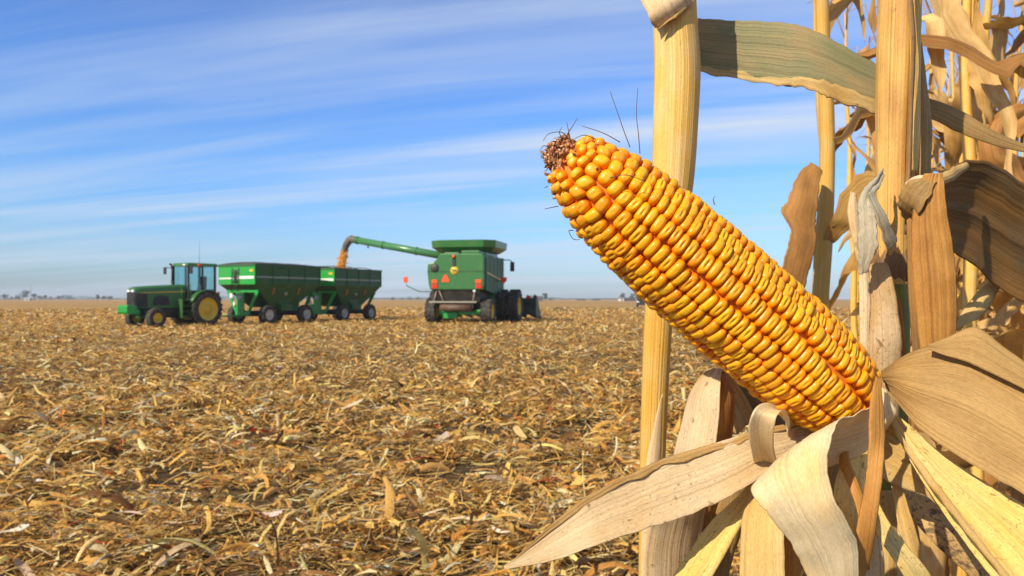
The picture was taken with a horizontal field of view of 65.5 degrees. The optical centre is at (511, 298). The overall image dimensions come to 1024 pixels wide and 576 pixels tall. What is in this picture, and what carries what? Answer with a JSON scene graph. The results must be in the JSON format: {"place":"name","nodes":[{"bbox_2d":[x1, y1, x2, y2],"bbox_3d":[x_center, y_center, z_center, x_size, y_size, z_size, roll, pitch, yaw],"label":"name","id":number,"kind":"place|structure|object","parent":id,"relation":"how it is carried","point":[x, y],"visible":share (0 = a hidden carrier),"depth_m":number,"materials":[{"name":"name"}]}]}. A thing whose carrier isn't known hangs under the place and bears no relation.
{"place":"outdoors","nodes":[
{"label":"outdoors","id":0,"kind":"place"},
{"bbox_2d":[0,299,858,575],"bbox_3d":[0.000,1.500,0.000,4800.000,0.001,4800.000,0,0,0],"label":"ground","id":1,"kind":"structure","parent":0,"point":[46,304],"depth_m":8.86,"materials":[{"name":"soil"}]},
{"bbox_2d":[19,290,29,297],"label":"tree","id":2,"kind":"object","parent":1,"relation":"on","point":[25,293],"visible":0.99,"depth_m":621.09,"materials":[{"name":"grey plant"}]},
{"bbox_2d":[118,241,222,327],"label":"tractor","id":3,"kind":"object","parent":1,"relation":"on","point":[157,305],"visible":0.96,"depth_m":42.54,"materials":[{"name":"green metal"}]},
{"bbox_2d":[218,262,320,324],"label":"grain wagon","id":4,"kind":"object","parent":1,"relation":"on","point":[275,291],"visible":0.96,"depth_m":46.77,"materials":[{"name":"green metal"}]},
{"bbox_2d":[272,413,279,435],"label":"stubble stalk","id":5,"kind":"object","parent":1,"relation":"on","point":[277,421],"visible":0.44,"depth_m":8.73,"materials":[{"name":"beige plant"}]},
{"bbox_2d":[0,296,636,298],"bbox_3d":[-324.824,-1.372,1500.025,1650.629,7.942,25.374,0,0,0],"label":"woods","id":6,"kind":"object","parent":1,"relation":"on","point":[304,298],"visible":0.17,"depth_m":1494.24,"materials":[{"name":"grey plant"}]},
{"bbox_2d":[306,266,381,320],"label":"grain wagon","id":7,"kind":"object","parent":1,"relation":"on","point":[345,293],"visible":0.81,"depth_m":52.49,"materials":[{"name":"green metal"}]},
{"bbox_2d":[342,235,541,323],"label":"combine harvester","id":8,"kind":"object","parent":1,"relation":"on","point":[467,278],"visible":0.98,"depth_m":46.75,"materials":[{"name":"green metal"}]},
{"bbox_2d":[335,249,348,267],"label":"grain stream","id":9,"kind":"structure","parent":8,"relation":"attached to","point":[343,255],"depth_m":53.12,"materials":[{"name":"orange food"}]},
{"bbox_2d":[0,306,1011,575],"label":"corn residue","id":10,"kind":"object","parent":1,"relation":"on","point":[538,396],"visible":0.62,"depth_m":7.95},
{"bbox_2d":[636,297,644,306],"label":"pickup truck","id":11,"kind":"object","parent":1,"relation":"on","point":[640,302],"visible":0.47,"depth_m":125.45,"materials":[{"name":"paint"}]},
{"bbox_2d":[638,0,1023,575],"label":"corn plant","id":12,"kind":"object","parent":1,"relation":"on","point":[689,46],"visible":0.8,"depth_m":0.41,"materials":[{"name":"brown plant"}]},
{"bbox_2d":[504,89,1023,575],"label":"corn ear","id":13,"kind":"object","parent":12,"relation":"attached to","point":[732,301],"visible":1,"depth_m":0.32},
{"bbox_2d":[807,0,876,340],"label":"corn plant","id":14,"kind":"object","parent":1,"relation":"on","point":[851,175],"visible":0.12,"depth_m":2.60,"materials":[{"name":"beige plant"}]},
{"bbox_2d":[857,271,859,341],"bbox_3d":[2.767,0.277,6.192,0.406,2.447,0.306,0,0,-38],"label":"corn plant","id":15,"kind":"object","parent":1,"relation":"on","point":[858,296],"visible":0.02,"depth_m":6.22,"materials":[{"name":"beige plant"}]},
{"bbox_2d":[850,36,875,164],"bbox_3d":[1.568,0.211,3.331,0.325,2.579,0.418,0,0,21],"label":"corn plant","id":16,"kind":"object","parent":1,"relation":"on","point":[869,142],"visible":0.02,"depth_m":3.32,"materials":[{"name":"beige plant"}]},
{"bbox_2d":[848,4,911,345],"bbox_3d":[1.511,0.148,3.029,0.349,2.705,0.425,0,0,0],"label":"corn plant","id":17,"kind":"object","parent":1,"relation":"on","point":[875,63],"visible":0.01,"depth_m":3.14,"materials":[{"name":"beige plant"}]},
{"bbox_2d":[813,0,947,448],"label":"corn plant","id":18,"kind":"object","parent":1,"relation":"on","point":[837,9],"visible":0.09,"depth_m":1.32,"materials":[{"name":"beige plant"}]},
{"bbox_2d":[781,0,1023,468],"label":"corn plant","id":19,"kind":"object","parent":1,"relation":"on","point":[949,28],"visible":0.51,"depth_m":0.90,"materials":[{"name":"beige plant"}]},
{"bbox_2d":[801,0,1023,575],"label":"corn plant","id":20,"kind":"object","parent":1,"relation":"on","point":[921,227],"visible":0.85,"depth_m":0.39,"materials":[{"name":"brown plant"}]},
{"bbox_2d":[910,129,939,327],"bbox_3d":[1.541,0.237,3.001,0.310,2.527,0.397,0,0,43],"label":"corn plant","id":21,"kind":"object","parent":1,"relation":"on","point":[935,132],"depth_m":2.98,"materials":[{"name":"beige plant"}]},
{"bbox_2d":[876,7,983,575],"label":"corn plant","id":22,"kind":"object","parent":1,"relation":"on","point":[941,135],"visible":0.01,"depth_m":2.17,"materials":[{"name":"beige plant"}]},
{"bbox_2d":[838,0,1023,495],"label":"corn plant","id":23,"kind":"object","parent":1,"relation":"on","point":[1018,42],"visible":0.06,"depth_m":1.62,"materials":[{"name":"beige plant"}]},
{"bbox_2d":[916,0,959,492],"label":"corn plant","id":24,"kind":"object","parent":1,"relation":"on","point":[936,150],"visible":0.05,"depth_m":2.68,"materials":[{"name":"beige plant"}]},
{"bbox_2d":[923,48,958,272],"bbox_3d":[1.874,0.215,3.315,0.312,2.571,0.221,0,0,34],"label":"corn plant","id":25,"kind":"object","parent":1,"relation":"on","point":[947,88],"depth_m":3.31,"materials":[{"name":"beige plant"}]},
{"bbox_2d":[931,52,958,158],"bbox_3d":[1.715,0.249,3.026,0.285,2.503,0.433,0,0,5],"label":"corn plant","id":26,"kind":"object","parent":1,"relation":"on","point":[958,76],"visible":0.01,"depth_m":3.12,"materials":[{"name":"beige plant"}]},
{"bbox_2d":[908,64,996,575],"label":"corn plant","id":27,"kind":"object","parent":1,"relation":"on","point":[932,90],"visible":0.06,"depth_m":1.87,"materials":[{"name":"beige plant"}]},
{"bbox_2d":[931,80,982,283],"bbox_3d":[1.917,0.231,3.605,0.419,2.540,0.314,0,0,26],"label":"corn plant","id":28,"kind":"object","parent":1,"relation":"on","point":[939,170],"visible":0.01,"depth_m":3.56,"materials":[{"name":"beige plant"}]},
{"bbox_2d":[927,5,1000,331],"bbox_3d":[1.584,0.253,2.697,0.308,2.495,0.241,0,0,42],"label":"corn plant","id":29,"kind":"object","parent":1,"relation":"on","point":[982,276],"visible":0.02,"depth_m":2.68,"materials":[{"name":"beige plant"}]},
{"bbox_2d":[909,25,1023,575],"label":"corn plant","id":30,"kind":"object","parent":1,"relation":"on","point":[1011,86],"visible":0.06,"depth_m":2.38,"materials":[{"name":"beige plant"}]},
{"bbox_2d":[917,0,1023,575],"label":"corn plant","id":31,"kind":"object","parent":1,"relation":"on","point":[975,102],"visible":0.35,"depth_m":1.31,"materials":[{"name":"brown plant"}]},
{"bbox_2d":[930,116,1023,575],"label":"corn plant","id":32,"kind":"object","parent":1,"relation":"on","point":[1019,134],"visible":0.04,"depth_m":1.43,"materials":[{"name":"beige plant"}]},
{"bbox_2d":[949,51,1005,574],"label":"corn plant","id":33,"kind":"object","parent":1,"relation":"on","point":[1001,485],"visible":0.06,"depth_m":2.29,"materials":[{"name":"beige plant"}]},
{"bbox_2d":[936,0,1023,487],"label":"corn plant","id":34,"kind":"object","parent":1,"relation":"on","point":[1000,300],"visible":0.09,"depth_m":1.95,"materials":[{"name":"beige plant"}]},
{"bbox_2d":[943,0,1023,575],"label":"corn plant","id":35,"kind":"object","parent":1,"relation":"on","point":[998,38],"visible":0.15,"depth_m":1.52,"materials":[{"name":"beige plant"}]},
{"bbox_2d":[948,41,1023,568],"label":"corn plant","id":36,"kind":"object","parent":1,"relation":"on","point":[984,316],"visible":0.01,"depth_m":2.62,"materials":[{"name":"beige plant"}]},
{"bbox_2d":[987,0,1023,329],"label":"corn plant","id":37,"kind":"object","parent":1,"relation":"on","point":[1022,309],"visible":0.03,"depth_m":3.06,"materials":[{"name":"beige plant"}]},
{"bbox_2d":[1016,5,1023,31],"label":"corn plant","id":38,"kind":"object","parent":1,"relation":"on","point":[1022,11],"visible":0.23,"depth_m":2.23,"materials":[{"name":"beige plant"}]},
{"bbox_2d":[0,0,1023,298],"label":"sky","id":39,"kind":"structure","parent":0,"point":[134,134],"materials":[{"name":"blue"}]},
{"bbox_2d":[531,296,542,300],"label":"barn","id":40,"kind":"structure","parent":0,"point":[540,298],"depth_m":477.45,"materials":[{"name":"grey"}]},
{"bbox_2d":[623,298,634,300],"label":"barn","id":41,"kind":"structure","parent":0,"point":[629,299],"depth_m":487.36,"materials":[{"name":"grey"}]}
]}

